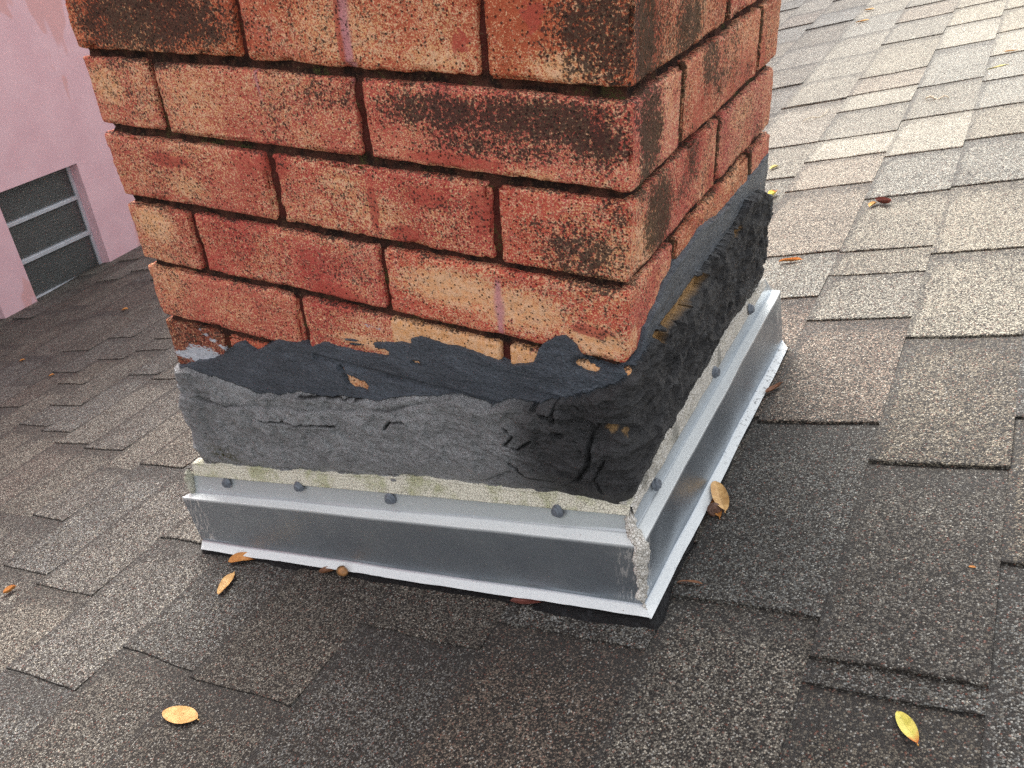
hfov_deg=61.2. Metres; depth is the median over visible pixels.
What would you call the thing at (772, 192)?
fallen leaf
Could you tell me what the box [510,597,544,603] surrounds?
fallen leaf
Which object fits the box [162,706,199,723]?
fallen leaf
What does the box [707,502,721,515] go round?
snail shell
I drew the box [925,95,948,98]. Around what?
twig
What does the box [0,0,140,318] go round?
pink building
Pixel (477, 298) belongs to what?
brick chimney
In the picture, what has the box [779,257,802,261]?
fallen leaf
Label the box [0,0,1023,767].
shingle roof
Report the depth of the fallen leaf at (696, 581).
0.71 m
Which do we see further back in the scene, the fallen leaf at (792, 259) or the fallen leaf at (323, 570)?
the fallen leaf at (792, 259)
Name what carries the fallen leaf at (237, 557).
on the shingle roof
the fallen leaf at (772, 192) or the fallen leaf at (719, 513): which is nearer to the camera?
the fallen leaf at (719, 513)
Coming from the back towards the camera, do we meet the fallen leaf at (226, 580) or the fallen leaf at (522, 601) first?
the fallen leaf at (226, 580)
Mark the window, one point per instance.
(44, 285)
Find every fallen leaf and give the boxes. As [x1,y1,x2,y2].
[3,585,16,593]
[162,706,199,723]
[217,571,234,594]
[228,552,253,562]
[319,566,333,572]
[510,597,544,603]
[677,580,701,585]
[710,499,721,518]
[711,481,728,512]
[765,382,782,392]
[768,190,776,194]
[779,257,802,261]
[875,197,890,203]
[895,711,918,745]
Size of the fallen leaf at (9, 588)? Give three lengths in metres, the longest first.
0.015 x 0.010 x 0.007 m
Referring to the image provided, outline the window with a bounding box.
[0,166,102,298]
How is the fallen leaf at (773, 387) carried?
on the shingle roof
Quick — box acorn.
[336,565,347,575]
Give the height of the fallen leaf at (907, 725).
0.004 m
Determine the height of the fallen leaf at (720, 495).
0.006 m
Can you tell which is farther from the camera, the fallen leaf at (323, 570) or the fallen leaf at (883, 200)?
the fallen leaf at (883, 200)
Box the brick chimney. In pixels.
[65,0,787,632]
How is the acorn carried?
on the shingle roof

